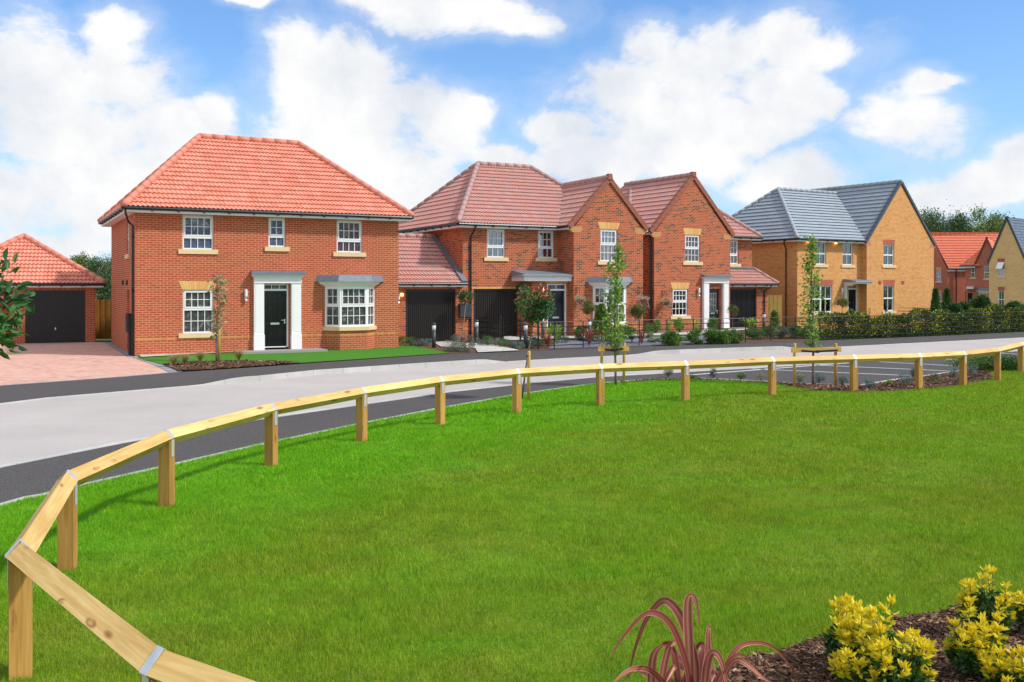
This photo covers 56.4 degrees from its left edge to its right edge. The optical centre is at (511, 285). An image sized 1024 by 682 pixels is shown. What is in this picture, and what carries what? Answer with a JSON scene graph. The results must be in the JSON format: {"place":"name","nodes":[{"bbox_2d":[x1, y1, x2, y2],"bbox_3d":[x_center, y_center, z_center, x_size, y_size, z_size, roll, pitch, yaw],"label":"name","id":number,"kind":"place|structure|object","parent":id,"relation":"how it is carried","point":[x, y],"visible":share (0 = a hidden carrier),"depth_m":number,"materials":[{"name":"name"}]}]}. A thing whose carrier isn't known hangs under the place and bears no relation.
{"place":"outdoors","nodes":[
{"label":"outdoors","id":0,"kind":"place"},
{"bbox_2d":[0,233,106,343],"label":"garage","id":1,"kind":"structure","parent":0,"point":[64,289],"depth_m":39.41,"materials":[{"name":"red tile"}]},
{"bbox_2d":[25,290,84,342],"bbox_3d":[-18.747,1.265,39.242,2.226,2.170,0.110,0,0,-23],"label":"garage door","id":2,"kind":"structure","parent":1,"relation":"in","point":[59,315],"depth_m":39.25,"materials":[{"name":"black metal"}]},
{"bbox_2d":[0,342,166,384],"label":"driveway","id":3,"kind":"structure","parent":0,"point":[40,362],"depth_m":28.73,"materials":[{"name":"brick"}]},
{"bbox_2d":[0,372,173,385],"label":"driveway border","id":4,"kind":"object","parent":3,"relation":"on","point":[85,379],"visible":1,"depth_m":23.91,"materials":[{"name":"grey concrete"}]},
{"bbox_2d":[106,342,181,371],"bbox_3d":[-12.921,2.341,32.499,0.587,0.018,15.381,0,0,-29],"label":"driveway border","id":5,"kind":"object","parent":3,"relation":"on","point":[161,366],"visible":0.72,"depth_m":29.39,"materials":[{"name":"grey concrete"}]},
{"bbox_2d":[140,347,287,356],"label":"front path","id":6,"kind":"structure","parent":0,"point":[212,352],"depth_m":32.04,"materials":[{"name":"grey concrete"}]},
{"bbox_2d":[97,133,414,355],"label":"brick house","id":7,"kind":"structure","parent":0,"point":[295,243],"depth_m":33.99,"materials":[{"name":"red brick"}]},
{"bbox_2d":[179,290,215,337],"bbox_3d":[-10.706,0.950,32.574,1.290,1.640,0.180,0,0,-28],"label":"window","id":8,"kind":"structure","parent":7,"relation":"in","point":[197,304],"depth_m":32.60,"materials":[{"name":"white plastic"}]},
{"bbox_2d":[178,215,217,253],"bbox_3d":[-10.707,-1.742,32.574,1.300,1.325,0.180,0,0,-28],"label":"window","id":9,"kind":"structure","parent":7,"relation":"in","point":[197,229],"depth_m":32.60,"materials":[{"name":"white plastic"}]},
{"bbox_2d":[264,284,287,347],"bbox_3d":[-8.388,1.065,33.838,0.910,2.230,0.135,0,0,-28],"label":"door","id":10,"kind":"structure","parent":7,"relation":"in","point":[275,295],"depth_m":33.87,"materials":[{"name":"black wood"}]},
{"bbox_2d":[265,218,289,250],"bbox_3d":[-8.331,-1.812,33.832,0.880,1.185,0.180,0,0,-28],"label":"window","id":11,"kind":"structure","parent":7,"relation":"in","point":[276,225],"depth_m":33.87,"materials":[{"name":"white plastic"}]},
{"bbox_2d":[333,220,365,256],"bbox_3d":[-5.976,-1.737,35.079,1.250,1.335,0.180,0,0,-28],"label":"window","id":12,"kind":"structure","parent":7,"relation":"in","point":[349,232],"depth_m":35.12,"materials":[{"name":"white plastic"}]},
{"bbox_2d":[314,275,384,349],"bbox_3d":[-5.790,1.035,34.753,2.696,2.830,0.800,0,0,-28],"label":"bay window","id":13,"kind":"structure","parent":7,"relation":"in","point":[349,299],"depth_m":34.57,"materials":[{"name":"white plastic"}]},
{"bbox_2d":[436,341,516,351],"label":"garden path","id":14,"kind":"structure","parent":0,"point":[484,348],"depth_m":35.07,"materials":[{"name":"grey concrete"}]},
{"bbox_2d":[0,351,1017,502],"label":"footpath","id":15,"kind":"structure","parent":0,"point":[31,478],"depth_m":16.59,"materials":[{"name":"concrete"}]},
{"bbox_2d":[0,379,640,504],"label":"path edging","id":16,"kind":"object","parent":15,"relation":"on","point":[45,493],"visible":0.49,"depth_m":12.95,"materials":[{"name":"concrete"}]},
{"bbox_2d":[704,368,976,384],"bbox_3d":[9.256,2.335,24.015,8.861,0.070,2.719,0,0,-19],"label":"path edging","id":17,"kind":"object","parent":15,"relation":"on","point":[832,384],"visible":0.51,"depth_m":23.27,"materials":[{"name":"concrete"}]},
{"bbox_2d":[690,353,1008,375],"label":"parking lines","id":18,"kind":"object","parent":15,"relation":"on","point":[837,372],"visible":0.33,"depth_m":26.61,"materials":[{"name":"white paint"}]},
{"bbox_2d":[0,368,1023,681],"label":"lawn","id":19,"kind":"structure","parent":0,"point":[470,610],"depth_m":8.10,"materials":[{"name":"green plant"}]},
{"bbox_2d":[0,247,34,359],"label":"photinia tree","id":20,"kind":"object","parent":19,"relation":"on","point":[12,305],"visible":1,"depth_m":6.48,"materials":[{"name":"green plant"}]},
{"bbox_2d":[5,342,1023,681],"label":"knee rail fence","id":21,"kind":"object","parent":19,"relation":"on","point":[145,656],"visible":0.91,"depth_m":8.66,"materials":[{"name":"beige wood"}]},
{"bbox_2d":[526,351,530,399],"bbox_3d":[0.336,1.855,19.443,0.088,1.050,0.078,0,0,-24],"label":"stake","id":22,"kind":"object","parent":19,"relation":"on","point":[528,355],"visible":0.87,"depth_m":19.42,"materials":[{"name":"beige wood"}]},
{"bbox_2d":[514,283,556,397],"bbox_3d":[0.479,1.141,19.624,0.902,2.423,0.938,0,0,0],"label":"photinia tree","id":23,"kind":"object","parent":19,"relation":"on","point":[539,304],"visible":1,"depth_m":19.52,"materials":[{"name":"green plant"}]},
{"bbox_2d":[595,242,627,384],"bbox_3d":[2.386,0.655,22.397,0.786,3.350,0.998,0,0,27],"label":"pear tree","id":24,"kind":"object","parent":19,"relation":"on","point":[616,291],"visible":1,"depth_m":22.29,"materials":[{"name":"green plant"}]},
{"bbox_2d":[598,343,628,384],"bbox_3d":[2.380,1.855,22.263,0.749,1.050,0.223,0,0,-14],"label":"stake frame","id":25,"kind":"object","parent":19,"relation":"on","point":[602,348],"visible":0.69,"depth_m":22.26,"materials":[{"name":"beige wood"}]},
{"bbox_2d":[612,369,993,391],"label":"bark chips","id":26,"kind":"object","parent":19,"relation":"on","point":[944,375],"visible":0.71,"depth_m":22.49,"materials":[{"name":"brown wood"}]},
{"bbox_2d":[796,232,826,384],"bbox_3d":[6.962,0.534,22.294,0.677,3.574,0.831,0,0,0],"label":"pear tree","id":27,"kind":"object","parent":26,"relation":"on","point":[812,255],"visible":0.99,"depth_m":22.29,"materials":[{"name":"green plant"}]},
{"bbox_2d":[791,343,840,385],"bbox_3d":[7.092,1.855,22.092,1.269,1.050,0.345,0,0,-14],"label":"stake frame","id":28,"kind":"object","parent":26,"relation":"on","point":[835,349],"visible":0.88,"depth_m":22.08,"materials":[{"name":"beige wood"}]},
{"bbox_2d":[670,592,1023,681],"bbox_3d":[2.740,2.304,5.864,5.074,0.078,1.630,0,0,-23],"label":"bark chips","id":29,"kind":"object","parent":19,"relation":"on","point":[920,620],"visible":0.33,"depth_m":5.90,"materials":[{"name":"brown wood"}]},
{"bbox_2d":[610,593,797,681],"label":"flax plant","id":30,"kind":"object","parent":29,"relation":"on","point":[693,664],"visible":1,"depth_m":5.25,"materials":[{"name":"red plant"}]},
{"bbox_2d":[822,592,877,661],"bbox_3d":[2.055,2.096,5.747,0.385,0.443,0.363,0,0,35],"label":"golden shrub","id":31,"kind":"object","parent":29,"relation":"on","point":[830,643],"visible":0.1,"depth_m":5.78,"materials":[{"name":"yellow plant"}]},
{"bbox_2d":[826,593,939,681],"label":"golden shrub","id":32,"kind":"object","parent":29,"relation":"on","point":[881,652],"visible":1,"depth_m":5.29,"materials":[{"name":"yellow plant"}]},
{"bbox_2d":[939,596,1012,680],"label":"golden shrub","id":33,"kind":"object","parent":29,"relation":"on","point":[968,645],"visible":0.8,"depth_m":5.59,"materials":[{"name":"yellow plant"}]},
{"bbox_2d":[954,563,1016,633],"bbox_3d":[3.104,2.081,6.248,0.387,0.522,0.380,0,0,0],"label":"golden shrub","id":34,"kind":"object","parent":29,"relation":"on","point":[989,603],"visible":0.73,"depth_m":6.22,"materials":[{"name":"yellow plant"}]},
{"bbox_2d":[979,644,1023,681],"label":"golden shrub","id":35,"kind":"object","parent":29,"relation":"on","point":[1002,669],"visible":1,"depth_m":5.37,"materials":[{"name":"yellow plant"}]},
{"bbox_2d":[1007,590,1023,630],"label":"golden shrub","id":36,"kind":"object","parent":29,"relation":"on","point":[1018,603],"visible":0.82,"depth_m":6.33,"materials":[{"name":"yellow plant"}]},
{"bbox_2d":[944,353,1017,370],"bbox_3d":[13.485,2.103,26.299,3.106,0.550,1.242,0,0,-12],"label":"hedge","id":37,"kind":"object","parent":19,"relation":"on","point":[987,361],"visible":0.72,"depth_m":26.09,"materials":[{"name":"green plant"}]},
{"bbox_2d":[0,338,1023,464],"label":"road","id":38,"kind":"structure","parent":0,"point":[38,428],"depth_m":19.90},
{"bbox_2d":[0,350,1017,467],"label":"kerb","id":39,"kind":"structure","parent":38,"relation":"on","point":[63,453],"depth_m":18.14,"materials":[{"name":"concrete"}]},
{"bbox_2d":[0,337,1023,404],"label":"kerb","id":40,"kind":"structure","parent":38,"relation":"on","point":[336,371],"depth_m":26.79,"materials":[{"name":"concrete"}]},
{"bbox_2d":[0,332,1023,402],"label":"footpath","id":41,"kind":"structure","parent":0,"point":[13,393],"depth_m":27.55,"materials":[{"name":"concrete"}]},
{"bbox_2d":[0,0,1023,261],"label":"sky","id":42,"kind":"structure","parent":0,"point":[753,98],"materials":[{"name":"blue"}]},
{"bbox_2d":[96,307,1023,371],"bbox_3d":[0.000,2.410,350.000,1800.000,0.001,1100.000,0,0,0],"label":"ground","id":43,"kind":"structure","parent":0,"point":[103,340],"depth_m":40.54,"materials":[{"name":"green plant"}]},
{"bbox_2d":[71,251,92,267],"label":"broadleaf tree","id":44,"kind":"object","parent":43,"relation":"on","point":[80,261],"visible":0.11,"depth_m":83.39,"materials":[{"name":"green plant"}]},
{"bbox_2d":[81,254,110,298],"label":"broadleaf tree","id":45,"kind":"object","parent":43,"relation":"on","point":[94,265],"visible":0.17,"depth_m":79.62,"materials":[{"name":"green plant"}]},
{"bbox_2d":[87,265,110,298],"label":"broadleaf tree","id":46,"kind":"object","parent":43,"relation":"on","point":[101,292],"visible":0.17,"depth_m":73.44,"materials":[{"name":"green plant"}]},
{"bbox_2d":[96,299,110,338],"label":"board fence","id":47,"kind":"object","parent":43,"relation":"on","point":[103,318],"visible":0.59,"depth_m":41.74,"materials":[{"name":"brown wood"}]},
{"bbox_2d":[138,344,446,363],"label":"front turf","id":48,"kind":"structure","parent":43,"relation":"on","point":[336,355],"depth_m":31.76,"materials":[{"name":"green plant"}]},
{"bbox_2d":[163,359,299,370],"bbox_3d":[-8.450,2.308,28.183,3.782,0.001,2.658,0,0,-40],"label":"planting bed","id":49,"kind":"object","parent":48,"relation":"in","point":[224,367],"visible":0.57,"depth_m":27.29,"materials":[{"name":"brown wood"}]},
{"bbox_2d":[207,273,228,360],"bbox_3d":[-8.882,0.947,28.990,0.667,2.727,0.723,0,0,-36],"label":"young tree","id":50,"kind":"object","parent":49,"relation":"on","point":[216,326],"visible":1,"depth_m":28.98,"materials":[{"name":"green plant"}]},
{"bbox_2d":[399,161,649,343],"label":"brick house","id":51,"kind":"structure","parent":43,"relation":"on","point":[490,235],"depth_m":41.17,"materials":[{"name":"red brick"}]},
{"bbox_2d":[406,289,454,342],"bbox_3d":[-3.374,1.240,39.227,2.220,2.180,0.110,0,0,-28],"label":"garage door","id":52,"kind":"structure","parent":51,"relation":"in","point":[424,307],"depth_m":39.23,"materials":[{"name":"black metal"}]},
{"bbox_2d":[474,289,516,339],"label":"garage door","id":53,"kind":"structure","parent":51,"relation":"in","point":[488,303],"depth_m":40.64,"materials":[{"name":"black metal"}]},
{"bbox_2d":[484,229,508,260],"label":"window","id":54,"kind":"structure","parent":51,"relation":"in","point":[489,258],"depth_m":40.59,"materials":[{"name":"white plastic"}]},
{"bbox_2d":[535,230,556,261],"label":"window","id":55,"kind":"structure","parent":51,"relation":"in","point":[551,259],"depth_m":41.75,"materials":[{"name":"white plastic"}]},
{"bbox_2d":[547,284,565,335],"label":"door","id":56,"kind":"structure","parent":51,"relation":"in","point":[559,290],"depth_m":41.14,"materials":[{"name":"black"}]},
{"bbox_2d":[598,229,616,264],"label":"window","id":57,"kind":"structure","parent":51,"relation":"in","point":[614,232],"depth_m":41.80,"materials":[{"name":"white plastic"}]},
{"bbox_2d":[585,277,632,335],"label":"bay window","id":58,"kind":"structure","parent":51,"relation":"in","point":[599,283],"depth_m":41.22,"materials":[{"name":"plastic"}]},
{"bbox_2d":[659,330,679,345],"bbox_3d":[6.145,2.047,37.186,0.884,0.693,0.842,0,0,-9],"label":"shrub","id":59,"kind":"object","parent":43,"relation":"on","point":[668,337],"visible":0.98,"depth_m":37.01,"materials":[{"name":"green plant"}]},
{"bbox_2d":[620,172,778,331],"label":"brick house","id":60,"kind":"structure","parent":43,"relation":"on","point":[697,256],"depth_m":46.52,"materials":[{"name":"red brick"}]},
{"bbox_2d":[661,290,672,310],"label":"hanging basket","id":61,"kind":"object","parent":60,"relation":"attached to","point":[666,302],"visible":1,"depth_m":44.85,"materials":[{"name":"wicker"}]},
{"bbox_2d":[670,289,690,318],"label":"window","id":62,"kind":"structure","parent":60,"relation":"in","point":[679,295],"depth_m":45.93,"materials":[{"name":"white plastic"}]},
{"bbox_2d":[683,235,702,264],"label":"window","id":63,"kind":"structure","parent":60,"relation":"in","point":[691,241],"depth_m":46.31,"materials":[{"name":"white plastic"}]},
{"bbox_2d":[709,289,717,327],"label":"door","id":64,"kind":"structure","parent":60,"relation":"in","point":[713,293],"depth_m":47.03,"materials":[{"name":"black"}]},
{"bbox_2d":[730,240,740,266],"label":"window","id":65,"kind":"structure","parent":60,"relation":"in","point":[733,243],"depth_m":50.44,"materials":[{"name":"white plastic"}]},
{"bbox_2d":[730,289,754,327],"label":"garage door","id":66,"kind":"structure","parent":60,"relation":"in","point":[744,299],"depth_m":49.46,"materials":[{"name":"black metal"}]},
{"bbox_2d":[715,328,734,343],"bbox_3d":[8.424,2.032,38.225,0.895,0.707,0.913,0,0,37],"label":"shrub","id":67,"kind":"object","parent":43,"relation":"on","point":[726,333],"visible":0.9,"depth_m":38.07,"materials":[{"name":"green plant"}]},
{"bbox_2d":[768,295,781,325],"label":"board fence","id":68,"kind":"object","parent":43,"relation":"on","point":[775,302],"visible":0.66,"depth_m":50.66,"materials":[{"name":"beige wood"}]},
{"bbox_2d":[731,179,936,328],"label":"brick house","id":69,"kind":"structure","parent":43,"relation":"on","point":[876,244],"depth_m":55.28,"materials":[{"name":"yellow brick"}]},
{"bbox_2d":[810,286,831,314],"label":"window","id":70,"kind":"structure","parent":69,"relation":"in","point":[827,290],"depth_m":53.49,"materials":[{"name":"white plastic"}]},
{"bbox_2d":[814,243,828,266],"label":"window","id":71,"kind":"structure","parent":69,"relation":"in","point":[821,246],"depth_m":53.33,"materials":[{"name":"white plastic"}]},
{"bbox_2d":[841,243,854,267],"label":"window","id":72,"kind":"structure","parent":69,"relation":"in","point":[847,248],"depth_m":54.44,"materials":[{"name":"white plastic"}]},
{"bbox_2d":[848,285,856,323],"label":"door","id":73,"kind":"structure","parent":69,"relation":"in","point":[852,290],"depth_m":54.70,"materials":[{"name":"black wood"}]},
{"bbox_2d":[882,245,896,267],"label":"window","id":74,"kind":"structure","parent":69,"relation":"in","point":[888,249],"depth_m":55.70,"materials":[{"name":"white plastic"}]},
{"bbox_2d":[882,285,896,313],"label":"window","id":75,"kind":"structure","parent":69,"relation":"in","point":[888,289],"depth_m":55.77,"materials":[{"name":"white plastic"}]},
{"bbox_2d":[817,303,1023,339],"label":"flowering hedge","id":76,"kind":"object","parent":43,"relation":"on","point":[851,315],"visible":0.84,"depth_m":45.27,"materials":[{"name":"green plant"}]},
{"bbox_2d":[927,287,941,324],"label":"cypress","id":77,"kind":"object","parent":43,"relation":"on","point":[935,303],"visible":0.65,"depth_m":53.90,"materials":[{"name":"green plant"}]},
{"bbox_2d":[919,206,956,231],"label":"broadleaf tree","id":78,"kind":"object","parent":43,"relation":"on","point":[932,225],"visible":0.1,"depth_m":162.32,"materials":[{"name":"green plant"}]},
{"bbox_2d":[941,287,952,322],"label":"cypress","id":79,"kind":"object","parent":43,"relation":"on","point":[946,298],"visible":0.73,"depth_m":54.90,"materials":[{"name":"green plant"}]},
{"bbox_2d":[930,199,973,231],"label":"broadleaf tree","id":80,"kind":"object","parent":43,"relation":"on","point":[957,224],"visible":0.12,"depth_m":165.64,"materials":[{"name":"green plant"}]},
{"bbox_2d":[947,302,964,323],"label":"shrub","id":81,"kind":"object","parent":43,"relation":"on","point":[957,308],"visible":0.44,"depth_m":54.72,"materials":[{"name":"green plant"}]},
{"bbox_2d":[959,237,993,303],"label":"brick house","id":82,"kind":"structure","parent":43,"relation":"on","point":[976,265],"depth_m":107.36,"materials":[{"name":"red brick"}]},
{"bbox_2d":[968,293,991,321],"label":"shrub","id":83,"kind":"object","parent":43,"relation":"on","point":[981,300],"visible":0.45,"depth_m":56.67,"materials":[{"name":"green plant"}]},
{"bbox_2d":[954,203,1008,231],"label":"broadleaf tree","id":84,"kind":"object","parent":43,"relation":"on","point":[996,223],"visible":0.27,"depth_m":166.10,"materials":[{"name":"green plant"}]},
{"bbox_2d":[987,216,1023,306],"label":"brick house","id":85,"kind":"structure","parent":43,"relation":"on","point":[1005,261],"depth_m":96.71,"materials":[{"name":"yellow brick"}]},
{"bbox_2d":[995,262,1005,277],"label":"window","id":86,"kind":"structure","parent":85,"relation":"in","point":[999,266],"depth_m":97.07,"materials":[{"name":"white plastic"}]},
{"bbox_2d":[1004,300,1023,321],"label":"shrub","id":87,"kind":"object","parent":43,"relation":"on","point":[1013,304],"visible":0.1,"depth_m":52.88,"materials":[{"name":"green plant"}]},
{"bbox_2d":[401,328,817,352],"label":"garden ground","id":88,"kind":"structure","parent":0,"point":[474,350],"depth_m":37.24,"materials":[{"name":"brown soil"}]},
{"bbox_2d":[432,323,435,347],"bbox_3d":[-2.937,1.894,35.907,0.170,1.012,0.170,0,0,0],"label":"bollard light","id":89,"kind":"object","parent":88,"relation":"on","point":[433,335],"visible":0.95,"depth_m":35.84,"materials":[{"name":"grey metal"}]},
{"bbox_2d":[458,289,474,341],"bbox_3d":[-1.861,1.235,39.133,0.783,2.261,0.700,0,0,0],"label":"topiary tree","id":90,"kind":"object","parent":88,"relation":"on","point":[463,297],"visible":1,"depth_m":39.05,"materials":[{"name":"green plant"}]},
{"bbox_2d":[481,316,501,339],"bbox_3d":[-1.231,1.805,40.096,0.133,1.170,3.927,0,0,-25],"label":"estate railing","id":91,"kind":"object","parent":88,"relation":"on","point":[500,328],"visible":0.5,"depth_m":38.98,"materials":[{"name":"black metal"}]},
{"bbox_2d":[580,300,595,318],"bbox_3d":[3.111,1.396,38.914,0.667,1.678,0.682,0,0,-18],"label":"topiary tree","id":92,"kind":"object","parent":88,"relation":"on","point":[586,310],"visible":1,"depth_m":38.83,"materials":[{"name":"green plant"}]},
{"bbox_2d":[549,331,706,348],"bbox_3d":[5.306,2.245,40.950,5.943,0.140,13.061,0,0,11],"label":"slate bed","id":93,"kind":"object","parent":88,"relation":"on","point":[575,341],"visible":0.24,"depth_m":37.81,"materials":[{"name":"grey stone"}]},
{"bbox_2d":[572,325,587,339],"bbox_3d":[2.805,1.914,38.379,0.791,0.709,0.755,0,0,24],"label":"shrub","id":94,"kind":"object","parent":93,"relation":"on","point":[579,329],"visible":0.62,"depth_m":38.34,"materials":[{"name":"green plant"}]},
{"bbox_2d":[591,303,613,341],"bbox_3d":[3.588,1.481,38.182,1.330,1.598,1.272,0,0,0],"label":"conifer","id":95,"kind":"object","parent":93,"relation":"on","point":[599,314],"visible":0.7,"depth_m":38.05,"materials":[{"name":"green plant"}]},
{"bbox_2d":[621,325,637,338],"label":"shrub","id":96,"kind":"object","parent":88,"relation":"on","point":[629,333],"visible":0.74,"depth_m":39.47,"materials":[{"name":"green plant"}]},
{"bbox_2d":[628,304,646,333],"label":"topiary tree","id":97,"kind":"object","parent":88,"relation":"on","point":[637,311],"visible":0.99,"depth_m":40.14,"materials":[{"name":"green plant"}]},
{"bbox_2d":[686,328,704,344],"bbox_3d":[7.285,2.017,38.019,0.795,0.724,0.748,0,0,-28],"label":"shrub","id":98,"kind":"object","parent":88,"relation":"on","point":[692,336],"visible":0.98,"depth_m":37.89,"materials":[{"name":"green plant"}]},
{"bbox_2d":[701,328,721,343],"bbox_3d":[7.905,2.035,38.171,0.889,0.726,0.886,0,0,-7],"label":"shrub","id":99,"kind":"object","parent":88,"relation":"on","point":[712,334],"visible":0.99,"depth_m":38.01,"materials":[{"name":"green plant"}]},
{"bbox_2d":[730,329,743,343],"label":"shrub","id":100,"kind":"object","parent":88,"relation":"on","point":[738,337],"visible":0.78,"depth_m":38.47,"materials":[{"name":"green plant"}]},
{"bbox_2d":[746,325,764,339],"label":"shrub","id":101,"kind":"object","parent":88,"relation":"on","point":[752,332],"visible":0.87,"depth_m":40.48,"materials":[{"name":"green plant"}]},
{"bbox_2d":[760,325,776,338],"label":"shrub","id":102,"kind":"object","parent":88,"relation":"on","point":[767,335],"visible":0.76,"depth_m":41.03,"materials":[{"name":"green plant"}]},
{"bbox_2d":[770,310,779,326],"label":"shrub","id":103,"kind":"object","parent":88,"relation":"on","point":[773,314],"visible":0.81,"depth_m":47.45,"materials":[{"name":"green plant"}]},
{"bbox_2d":[537,311,1023,349],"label":"estate railing","id":104,"kind":"object","parent":88,"relation":"on","point":[819,320],"visible":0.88,"depth_m":40.78,"materials":[{"name":"black metal"}]},
{"bbox_2d":[774,326,791,338],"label":"shrub","id":105,"kind":"object","parent":88,"relation":"on","point":[781,333],"visible":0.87,"depth_m":41.14,"materials":[{"name":"green plant"}]},
{"bbox_2d":[788,324,804,338],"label":"shrub","id":106,"kind":"object","parent":88,"relation":"on","point":[793,333],"visible":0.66,"depth_m":41.32,"materials":[{"name":"green plant"}]},
{"bbox_2d":[504,327,747,339],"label":"garden path","id":107,"kind":"structure","parent":0,"point":[522,338],"depth_m":40.50,"materials":[{"name":"grey concrete"}]},
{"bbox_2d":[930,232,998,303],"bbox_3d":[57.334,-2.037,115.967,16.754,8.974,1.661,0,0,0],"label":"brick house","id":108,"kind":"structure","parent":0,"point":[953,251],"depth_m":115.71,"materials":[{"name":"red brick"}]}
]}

